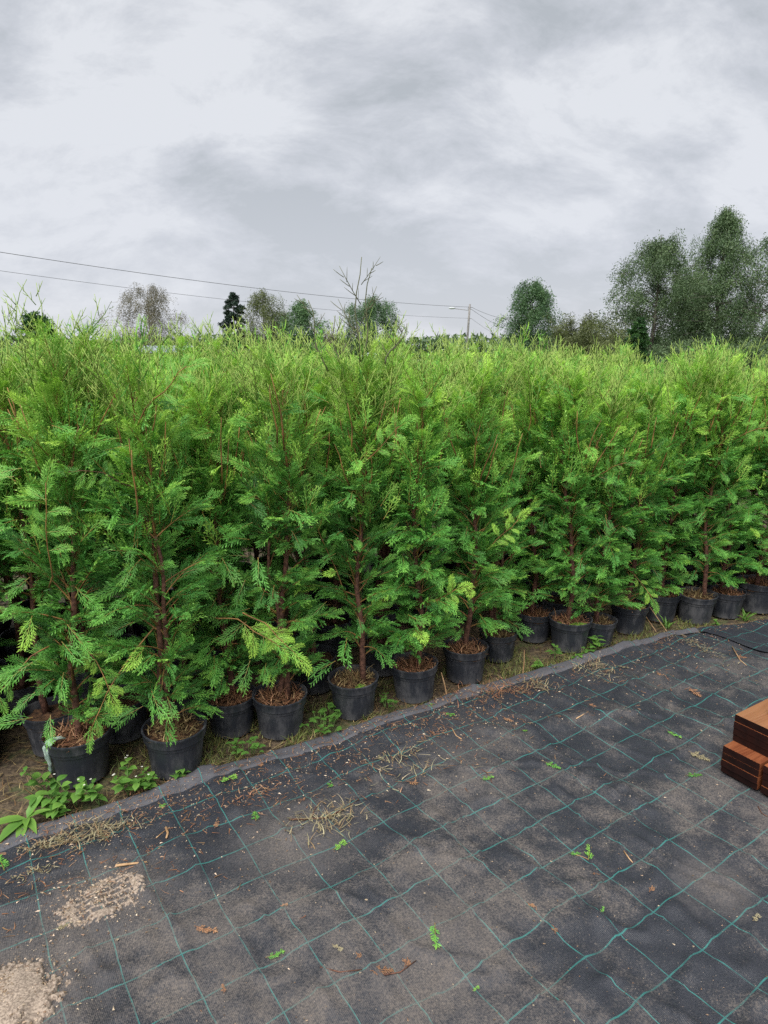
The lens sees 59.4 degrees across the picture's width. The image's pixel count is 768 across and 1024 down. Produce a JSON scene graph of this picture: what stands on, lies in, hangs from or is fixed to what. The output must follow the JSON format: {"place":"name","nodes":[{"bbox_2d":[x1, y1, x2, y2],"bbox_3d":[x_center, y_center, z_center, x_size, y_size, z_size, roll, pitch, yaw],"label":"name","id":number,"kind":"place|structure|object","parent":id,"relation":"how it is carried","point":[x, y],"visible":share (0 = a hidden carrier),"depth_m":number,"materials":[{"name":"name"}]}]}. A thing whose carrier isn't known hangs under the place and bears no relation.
{"place":"outdoors","nodes":[
{"label":"outdoors","id":0,"kind":"place"},
{"bbox_2d":[0,503,767,834],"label":"soil bed","id":1,"kind":"object","parent":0,"point":[18,793],"visible":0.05,"depth_m":3.06,"materials":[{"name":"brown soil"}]},
{"bbox_2d":[0,357,43,669],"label":"potted cedar","id":2,"kind":"object","parent":1,"relation":"on","point":[6,635],"depth_m":3.47,"materials":[{"name":"green plant"}]},
{"bbox_2d":[0,795,49,841],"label":"dock plant","id":3,"kind":"object","parent":1,"relation":"on","point":[18,822],"visible":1,"depth_m":2.29,"materials":[{"name":"green plant"}]},
{"bbox_2d":[0,350,63,724],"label":"potted cedar","id":4,"kind":"object","parent":1,"relation":"on","point":[21,689],"visible":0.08,"depth_m":2.94,"materials":[{"name":"green plant"}]},
{"bbox_2d":[20,761,54,791],"bbox_3d":[-1.268,0.988,2.500,0.149,0.132,0.105,-11,17,-40],"label":"weed plant","id":5,"kind":"object","parent":1,"relation":"on","point":[33,781],"visible":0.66,"depth_m":2.48,"materials":[{"name":"green plant"}]},
{"bbox_2d":[0,308,81,756],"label":"potted cedar","id":6,"kind":"object","parent":1,"relation":"on","point":[41,710],"visible":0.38,"depth_m":2.57,"materials":[{"name":"green plant"}]},
{"bbox_2d":[1,329,83,641],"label":"potted cedar","id":7,"kind":"object","parent":1,"relation":"on","point":[64,603],"visible":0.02,"depth_m":3.76,"materials":[{"name":"green plant"}]},
{"bbox_2d":[24,780,61,807],"bbox_3d":[-1.203,1.025,2.388,0.114,0.111,0.103,-11,17,-38],"label":"weed plant","id":8,"kind":"object","parent":1,"relation":"on","point":[53,792],"visible":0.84,"depth_m":2.39,"materials":[{"name":"green plant"}]},
{"bbox_2d":[0,348,92,690],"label":"potted cedar","id":9,"kind":"object","parent":1,"relation":"on","point":[27,654],"depth_m":3.25,"materials":[{"name":"green plant"}]},
{"bbox_2d":[39,794,69,820],"bbox_3d":[-1.150,1.046,2.358,0.085,0.084,0.094,12,18,40],"label":"weed plant","id":10,"kind":"object","parent":1,"relation":"on","point":[53,807],"visible":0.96,"depth_m":2.35,"materials":[{"name":"green plant"}]},
{"bbox_2d":[0,329,132,704],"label":"potted cedar","id":11,"kind":"object","parent":1,"relation":"on","point":[79,678],"visible":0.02,"depth_m":3.08,"materials":[{"name":"green plant"}]},
{"bbox_2d":[0,279,136,788],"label":"potted cedar","id":12,"kind":"object","parent":1,"relation":"on","point":[72,759],"visible":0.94,"depth_m":2.35,"materials":[{"name":"green plant"}]},
{"bbox_2d":[46,774,92,806],"bbox_3d":[-1.129,1.006,2.416,0.143,0.134,0.113,-12,18,-42],"label":"weed plant","id":13,"kind":"object","parent":1,"relation":"on","point":[65,787],"visible":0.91,"depth_m":2.42,"materials":[{"name":"green plant"}]},
{"bbox_2d":[75,778,107,806],"bbox_3d":[-1.052,1.013,2.414,0.101,0.123,0.069,-8,16,-32],"label":"weed plant","id":14,"kind":"object","parent":1,"relation":"on","point":[92,794],"visible":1,"depth_m":2.41,"materials":[{"name":"green plant"}]},
{"bbox_2d":[15,310,172,743],"bbox_3d":[-1.111,0.120,2.629,0.549,1.752,0.532,0,13,0],"label":"potted cedar","id":15,"kind":"object","parent":1,"relation":"on","point":[130,731],"visible":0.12,"depth_m":2.66,"materials":[{"name":"green plant"}]},
{"bbox_2d":[34,319,161,679],"bbox_3d":[-1.359,-0.015,3.231,0.610,1.738,0.557,-12,18,-42],"label":"potted cedar","id":16,"kind":"object","parent":1,"relation":"on","point":[123,636],"visible":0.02,"depth_m":3.31,"materials":[{"name":"green plant"}]},
{"bbox_2d":[111,757,139,796],"bbox_3d":[-0.960,0.990,2.491,0.113,0.132,0.106,-12,18,-42],"label":"weed plant","id":17,"kind":"object","parent":1,"relation":"on","point":[122,781],"visible":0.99,"depth_m":2.48,"materials":[{"name":"green plant"}]},
{"bbox_2d":[92,317,169,644],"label":"potted cedar","id":18,"kind":"object","parent":1,"relation":"on","point":[138,630],"visible":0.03,"depth_m":3.51,"materials":[{"name":"green plant"}]},
{"bbox_2d":[53,311,233,779],"bbox_3d":[-0.865,0.173,2.462,0.631,1.727,0.640,0,13,0],"label":"potted cedar","id":19,"kind":"object","parent":1,"relation":"on","point":[172,739],"visible":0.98,"depth_m":2.41,"materials":[{"name":"green plant"}]},
{"bbox_2d":[129,766,158,790],"bbox_3d":[-0.896,1.004,2.509,0.101,0.096,0.084,-12,18,-42],"label":"weed plant","id":20,"kind":"object","parent":1,"relation":"on","point":[145,784],"visible":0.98,"depth_m":2.51,"materials":[{"name":"green plant"}]},
{"bbox_2d":[98,318,192,623],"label":"potted cedar","id":21,"kind":"object","parent":1,"relation":"on","point":[170,590],"visible":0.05,"depth_m":3.71,"materials":[{"name":"green plant"}]},
{"bbox_2d":[98,356,200,692],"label":"potted cedar","id":22,"kind":"object","parent":1,"relation":"on","point":[175,662],"visible":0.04,"depth_m":3.07,"materials":[{"name":"green plant"}]},
{"bbox_2d":[120,347,202,666],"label":"potted cedar","id":23,"kind":"object","parent":1,"relation":"on","point":[176,619],"visible":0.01,"depth_m":3.43,"materials":[{"name":"green plant"}]},
{"bbox_2d":[141,311,217,633],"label":"potted cedar","id":24,"kind":"object","parent":1,"relation":"on","point":[182,343],"visible":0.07,"depth_m":3.55,"materials":[{"name":"green plant"}]},
{"bbox_2d":[120,353,238,718],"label":"potted cedar","id":25,"kind":"object","parent":1,"relation":"on","point":[171,389],"visible":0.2,"depth_m":2.74,"materials":[{"name":"green plant"}]},
{"bbox_2d":[153,352,259,679],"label":"potted cedar","id":26,"kind":"object","parent":1,"relation":"on","point":[217,650],"visible":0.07,"depth_m":3.26,"materials":[{"name":"green plant"}]},
{"bbox_2d":[169,313,253,635],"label":"potted cedar","id":27,"kind":"object","parent":1,"relation":"on","point":[233,396],"visible":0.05,"depth_m":3.32,"materials":[{"name":"green plant"}]},
{"bbox_2d":[146,317,292,738],"bbox_3d":[-0.683,0.097,2.762,0.562,1.737,0.546,7,15,25],"label":"potted cedar","id":28,"kind":"object","parent":1,"relation":"on","point":[234,706],"visible":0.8,"depth_m":2.71,"materials":[{"name":"green plant"}]},
{"bbox_2d":[226,736,265,758],"bbox_3d":[-0.561,0.959,2.737,0.155,0.078,0.129,0,13,0],"label":"clover patch","id":29,"kind":"object","parent":1,"relation":"on","point":[252,747],"visible":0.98,"depth_m":2.73,"materials":[{"name":"green plant"}]},
{"bbox_2d":[228,327,276,604],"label":"potted cedar","id":30,"kind":"object","parent":1,"relation":"on","point":[259,553],"visible":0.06,"depth_m":4.22,"materials":[{"name":"green plant"}]},
{"bbox_2d":[223,327,282,624],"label":"potted cedar","id":31,"kind":"object","parent":1,"relation":"on","point":[256,548],"visible":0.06,"depth_m":3.82,"materials":[{"name":"green plant"}]},
{"bbox_2d":[218,340,319,665],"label":"potted cedar","id":32,"kind":"object","parent":1,"relation":"on","point":[274,623],"visible":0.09,"depth_m":3.29,"materials":[{"name":"green plant"}]},
{"bbox_2d":[229,319,322,634],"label":"potted cedar","id":33,"kind":"object","parent":1,"relation":"on","point":[287,609],"visible":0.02,"depth_m":3.47,"materials":[{"name":"green plant"}]},
{"bbox_2d":[209,316,344,740],"bbox_3d":[-0.432,0.097,2.741,0.555,1.744,0.547,0,13,0],"label":"potted cedar","id":34,"kind":"object","parent":1,"relation":"on","point":[279,704],"visible":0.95,"depth_m":2.68,"materials":[{"name":"green plant"}]},
{"bbox_2d":[259,329,329,598],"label":"potted cedar","id":35,"kind":"object","parent":1,"relation":"on","point":[312,557],"visible":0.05,"depth_m":4.37,"materials":[{"name":"green plant"}]},
{"bbox_2d":[299,710,341,736],"bbox_3d":[-0.267,0.918,2.896,0.159,0.083,0.150,-11,17,-39],"label":"clover patch","id":36,"kind":"object","parent":1,"relation":"on","point":[331,719],"visible":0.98,"depth_m":2.90,"materials":[{"name":"green plant"}]},
{"bbox_2d":[253,322,388,694],"bbox_3d":[-0.336,0.013,3.124,0.609,1.735,0.556,-9,16,-34],"label":"potted cedar","id":37,"kind":"object","parent":1,"relation":"on","point":[320,686],"visible":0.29,"depth_m":3.06,"materials":[{"name":"green plant"}]},
{"bbox_2d":[290,352,372,653],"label":"potted cedar","id":38,"kind":"object","parent":1,"relation":"on","point":[333,642],"visible":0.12,"depth_m":3.62,"materials":[{"name":"green plant"}]},
{"bbox_2d":[309,317,361,628],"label":"potted cedar","id":39,"kind":"object","parent":1,"relation":"on","point":[341,605],"visible":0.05,"depth_m":3.78,"materials":[{"name":"green plant"}]},
{"bbox_2d":[0,627,698,851],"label":"fabric hem","id":40,"kind":"object","parent":1,"relation":"on","point":[202,773],"visible":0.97,"depth_m":2.75,"materials":[{"name":"grey fabric"}]},
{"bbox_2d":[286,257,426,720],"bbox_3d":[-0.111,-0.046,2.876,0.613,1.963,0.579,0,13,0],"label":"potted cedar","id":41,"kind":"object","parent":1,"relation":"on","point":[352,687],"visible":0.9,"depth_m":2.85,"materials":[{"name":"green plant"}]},
{"bbox_2d":[322,307,431,676],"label":"potted cedar","id":42,"kind":"object","parent":1,"relation":"on","point":[372,661],"visible":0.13,"depth_m":3.12,"materials":[{"name":"green plant"}]},
{"bbox_2d":[344,342,432,630],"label":"potted cedar","id":43,"kind":"object","parent":1,"relation":"on","point":[390,616],"visible":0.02,"depth_m":3.76,"materials":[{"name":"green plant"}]},
{"bbox_2d":[368,317,484,703],"bbox_3d":[0.165,0.042,2.967,0.505,1.749,0.586,0,13,0],"label":"potted cedar","id":44,"kind":"object","parent":1,"relation":"on","point":[413,672],"visible":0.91,"depth_m":2.94,"materials":[{"name":"green plant"}]},
{"bbox_2d":[405,347,461,594],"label":"potted cedar","id":45,"kind":"object","parent":1,"relation":"on","point":[420,373],"visible":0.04,"depth_m":3.93,"materials":[{"name":"green plant"}]},
{"bbox_2d":[406,329,475,632],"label":"potted cedar","id":46,"kind":"object","parent":1,"relation":"on","point":[415,612],"visible":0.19,"depth_m":3.69,"materials":[{"name":"green plant"}]},
{"bbox_2d":[424,327,485,621],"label":"potted cedar","id":47,"kind":"object","parent":1,"relation":"on","point":[458,564],"visible":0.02,"depth_m":4.01,"materials":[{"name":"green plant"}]},
{"bbox_2d":[420,313,537,684],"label":"potted cedar","id":48,"kind":"object","parent":1,"relation":"on","point":[465,655],"visible":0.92,"depth_m":3.17,"materials":[{"name":"green plant"}]},
{"bbox_2d":[431,336,552,662],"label":"potted cedar","id":49,"kind":"object","parent":1,"relation":"on","point":[501,643],"visible":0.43,"depth_m":3.41,"materials":[{"name":"green plant"}]},
{"bbox_2d":[477,323,565,612],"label":"potted cedar","id":50,"kind":"object","parent":1,"relation":"on","point":[513,450],"visible":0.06,"depth_m":3.96,"materials":[{"name":"green plant"}]},
{"bbox_2d":[494,334,579,642],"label":"potted cedar","id":51,"kind":"object","parent":1,"relation":"on","point":[533,616],"visible":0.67,"depth_m":3.62,"materials":[{"name":"green plant"}]},
{"bbox_2d":[521,338,581,603],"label":"potted cedar","id":52,"kind":"object","parent":1,"relation":"on","point":[530,574],"visible":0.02,"depth_m":4.20,"materials":[{"name":"green plant"}]},
{"bbox_2d":[532,344,618,628],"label":"potted cedar","id":53,"kind":"object","parent":1,"relation":"on","point":[558,604],"visible":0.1,"depth_m":3.85,"materials":[{"name":"green plant"}]},
{"bbox_2d":[523,346,642,653],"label":"potted cedar","id":54,"kind":"object","parent":1,"relation":"on","point":[568,633],"visible":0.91,"depth_m":3.51,"materials":[{"name":"green plant"}]},
{"bbox_2d":[561,336,630,595],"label":"potted cedar","id":55,"kind":"object","parent":1,"relation":"on","point":[605,383],"visible":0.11,"depth_m":4.37,"materials":[{"name":"green plant"}]},
{"bbox_2d":[561,354,652,646],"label":"potted cedar","id":56,"kind":"object","parent":1,"relation":"on","point":[604,624],"visible":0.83,"depth_m":3.57,"materials":[{"name":"green plant"}]},
{"bbox_2d":[599,334,640,525],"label":"potted cedar","id":57,"kind":"object","parent":1,"relation":"on","point":[615,349],"visible":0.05,"depth_m":5.74,"materials":[{"name":"green plant"}]},
{"bbox_2d":[594,355,646,587],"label":"potted cedar","id":58,"kind":"object","parent":1,"relation":"on","point":[628,375],"visible":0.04,"depth_m":4.45,"materials":[{"name":"green plant"}]},
{"bbox_2d":[588,346,656,576],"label":"potted cedar","id":59,"kind":"object","parent":1,"relation":"on","point":[628,358],"visible":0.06,"depth_m":4.62,"materials":[{"name":"green plant"}]},
{"bbox_2d":[588,352,697,634],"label":"potted cedar","id":60,"kind":"object","parent":1,"relation":"on","point":[631,619],"visible":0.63,"depth_m":3.69,"materials":[{"name":"green plant"}]},
{"bbox_2d":[610,358,689,586],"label":"potted cedar","id":61,"kind":"object","parent":1,"relation":"on","point":[639,583],"visible":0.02,"depth_m":4.52,"materials":[{"name":"green plant"}]},
{"bbox_2d":[630,358,718,586],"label":"potted cedar","id":62,"kind":"object","parent":1,"relation":"on","point":[669,581],"visible":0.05,"depth_m":4.28,"materials":[{"name":"green plant"}]},
{"bbox_2d":[630,339,750,622],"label":"potted cedar","id":63,"kind":"object","parent":1,"relation":"on","point":[670,600],"visible":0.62,"depth_m":3.85,"materials":[{"name":"green plant"}]},
{"bbox_2d":[673,348,732,588],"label":"potted cedar","id":64,"kind":"object","parent":1,"relation":"on","point":[690,569],"visible":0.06,"depth_m":4.44,"materials":[{"name":"green plant"}]},
{"bbox_2d":[663,337,767,624],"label":"potted cedar","id":65,"kind":"object","parent":1,"relation":"on","point":[696,604],"visible":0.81,"depth_m":3.89,"materials":[{"name":"green plant"}]},
{"bbox_2d":[682,333,758,553],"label":"potted cedar","id":66,"kind":"object","parent":1,"relation":"on","point":[739,361],"visible":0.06,"depth_m":4.83,"materials":[{"name":"green plant"}]},
{"bbox_2d":[688,358,767,618],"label":"potted cedar","id":67,"kind":"object","parent":1,"relation":"on","point":[729,603],"visible":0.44,"depth_m":4.04,"materials":[{"name":"green plant"}]},
{"bbox_2d":[719,347,767,613],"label":"potted cedar","id":68,"kind":"object","parent":1,"relation":"on","point":[755,587],"visible":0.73,"depth_m":4.15,"materials":[{"name":"green plant"}]},
{"bbox_2d":[720,355,767,586],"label":"potted cedar","id":69,"kind":"object","parent":1,"relation":"on","point":[753,491],"visible":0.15,"depth_m":4.35,"materials":[{"name":"green plant"}]},
{"bbox_2d":[0,352,767,651],"bbox_3d":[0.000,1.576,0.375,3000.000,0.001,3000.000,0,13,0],"label":"ground","id":70,"kind":"structure","parent":0,"point":[442,364],"depth_m":94.66,"materials":[{"name":"soil"}]},
{"bbox_2d":[96,282,193,353],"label":"birch tree","id":71,"kind":"object","parent":70,"relation":"on","point":[150,312],"visible":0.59,"depth_m":62.55,"materials":[{"name":"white plant"}]},
{"bbox_2d":[217,292,248,361],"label":"spruce tree","id":72,"kind":"object","parent":70,"relation":"on","point":[228,313],"visible":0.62,"depth_m":61.28,"materials":[{"name":"green plant"}]},
{"bbox_2d":[236,288,289,355],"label":"birch tree","id":73,"kind":"object","parent":70,"relation":"on","point":[266,312],"visible":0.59,"depth_m":61.14,"materials":[{"name":"green plant"}]},
{"bbox_2d":[277,298,331,359],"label":"deciduous tree","id":74,"kind":"object","parent":70,"relation":"on","point":[301,319],"visible":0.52,"depth_m":61.06,"materials":[{"name":"green plant"}]},
{"bbox_2d":[337,293,406,355],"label":"birch tree","id":75,"kind":"object","parent":70,"relation":"on","point":[375,309],"visible":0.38,"depth_m":61.02,"materials":[{"name":"green plant"}]},
{"bbox_2d":[0,331,761,358],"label":"woods","id":76,"kind":"object","parent":70,"relation":"on","point":[424,340],"visible":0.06,"depth_m":148.55,"materials":[{"name":"green plant"}]},
{"bbox_2d":[0,632,767,1023],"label":"ground fabric","id":77,"kind":"object","parent":70,"relation":"on","point":[648,818],"visible":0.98,"depth_m":2.09,"materials":[{"name":"black fabric"}]},
{"bbox_2d":[0,958,70,1023],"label":"sand patch","id":78,"kind":"object","parent":77,"relation":"on","point":[22,979],"visible":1,"depth_m":1.69,"materials":[{"name":"beige sand"}]},
{"bbox_2d":[0,912,148,1023],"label":"gravel","id":79,"kind":"structure","parent":77,"relation":"on","point":[4,991],"depth_m":1.74,"materials":[{"name":"stone"}]},
{"bbox_2d":[16,807,152,854],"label":"withered weeds","id":80,"kind":"object","parent":77,"relation":"on","point":[97,832],"visible":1,"depth_m":2.27,"materials":[{"name":"beige plant"}]},
{"bbox_2d":[15,853,170,945],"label":"mud crumbs","id":81,"kind":"object","parent":77,"relation":"on","point":[93,898],"visible":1,"depth_m":2.01,"materials":[{"name":"soil"}]},
{"bbox_2d":[54,871,145,927],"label":"tread mud","id":82,"kind":"structure","parent":77,"relation":"on","point":[98,914],"depth_m":1.99,"materials":[{"name":"beige soil"}]},
{"bbox_2d":[275,798,372,849],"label":"withered branch leaves","id":83,"kind":"object","parent":77,"relation":"on","point":[333,814],"visible":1,"depth_m":2.34,"materials":[{"name":"beige plant"}]},
{"bbox_2d":[0,619,765,941],"bbox_3d":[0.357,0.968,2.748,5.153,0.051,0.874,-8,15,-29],"label":"plant litter","id":84,"kind":"object","parent":77,"relation":"on","point":[295,781],"visible":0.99,"depth_m":2.54,"materials":[{"name":"plant"}]},
{"bbox_2d":[14,647,767,1023],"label":"grit","id":85,"kind":"object","parent":77,"relation":"on","point":[422,863],"visible":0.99,"depth_m":2.13,"materials":[{"name":"gravel"}]},
{"bbox_2d":[721,766,761,789],"bbox_3d":[2.108,0.895,3.018,1.800,0.028,0.142,-8,16,-31],"label":"timber board","id":86,"kind":"object","parent":77,"relation":"on","point":[741,779],"visible":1,"depth_m":2.54,"materials":[{"name":"brown wood"}]},
{"bbox_2d":[721,759,762,783],"bbox_3d":[2.101,0.869,3.006,1.800,0.028,0.142,-8,16,-31],"label":"timber board","id":87,"kind":"object","parent":86,"relation":"on","point":[741,772],"visible":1,"depth_m":2.53,"materials":[{"name":"brown wood"}]},
{"bbox_2d":[722,752,762,776],"bbox_3d":[2.102,0.840,3.004,1.800,0.028,0.142,-8,16,-31],"label":"timber board","id":88,"kind":"object","parent":87,"relation":"on","point":[742,765],"visible":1,"depth_m":2.53,"materials":[{"name":"brown wood"}]},
{"bbox_2d":[723,741,767,769],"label":"timber board","id":89,"kind":"object","parent":88,"relation":"on","point":[746,755],"visible":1,"depth_m":2.53,"materials":[{"name":"brown wood"}]},
{"bbox_2d":[733,734,767,756],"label":"timber board","id":90,"kind":"object","parent":89,"relation":"on","point":[750,745],"visible":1,"depth_m":2.56,"materials":[{"name":"brown wood"}]},
{"bbox_2d":[733,728,767,750],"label":"timber board","id":91,"kind":"object","parent":90,"relation":"on","point":[753,740],"visible":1,"depth_m":2.55,"materials":[{"name":"brown wood"}]},
{"bbox_2d":[733,721,767,743],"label":"timber board","id":92,"kind":"object","parent":91,"relation":"on","point":[751,732],"visible":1,"depth_m":2.55,"materials":[{"name":"brown wood"}]},
{"bbox_2d":[735,699,767,735],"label":"timber board","id":93,"kind":"object","parent":92,"relation":"on","point":[754,717],"visible":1,"depth_m":2.58,"materials":[{"name":"brown wood"}]},
{"bbox_2d":[491,277,565,362],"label":"deciduous tree","id":94,"kind":"object","parent":70,"relation":"on","point":[540,294],"visible":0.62,"depth_m":54.92,"materials":[{"name":"green plant"}]},
{"bbox_2d":[526,310,630,369],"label":"bush","id":95,"kind":"object","parent":70,"relation":"on","point":[584,339],"visible":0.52,"depth_m":47.22,"materials":[{"name":"green plant"}]},
{"bbox_2d":[623,317,652,372],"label":"conifer","id":96,"kind":"object","parent":70,"relation":"on","point":[638,331],"visible":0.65,"depth_m":38.55,"materials":[{"name":"green plant"}]},
{"bbox_2d":[592,228,737,369],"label":"deciduous tree","id":97,"kind":"object","parent":70,"relation":"on","point":[659,260],"visible":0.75,"depth_m":55.99,"materials":[{"name":"green plant"}]},
{"bbox_2d":[639,339,730,372],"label":"bush","id":98,"kind":"object","parent":70,"relation":"on","point":[662,351],"visible":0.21,"depth_m":52.49,"materials":[{"name":"green plant"}]},
{"bbox_2d":[654,204,767,367],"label":"deciduous tree","id":99,"kind":"object","parent":70,"relation":"on","point":[726,234],"visible":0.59,"depth_m":57.69,"materials":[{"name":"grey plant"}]},
{"bbox_2d":[691,232,767,370],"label":"deciduous tree","id":100,"kind":"object","parent":70,"relation":"on","point":[757,277],"visible":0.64,"depth_m":55.62,"materials":[{"name":"green plant"}]},
{"bbox_2d":[697,619,767,651],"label":"ground fabric","id":101,"kind":"object","parent":70,"relation":"on","point":[757,639],"visible":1,"depth_m":3.88,"materials":[{"name":"black fabric"}]},
{"bbox_2d":[716,337,767,374],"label":"bush","id":102,"kind":"object","parent":70,"relation":"on","point":[749,344],"visible":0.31,"depth_m":47.79,"materials":[{"name":"green plant"}]},
{"bbox_2d":[0,0,767,349],"label":"sky","id":103,"kind":"structure","parent":0,"point":[473,150],"materials":[{"name":"grey"}]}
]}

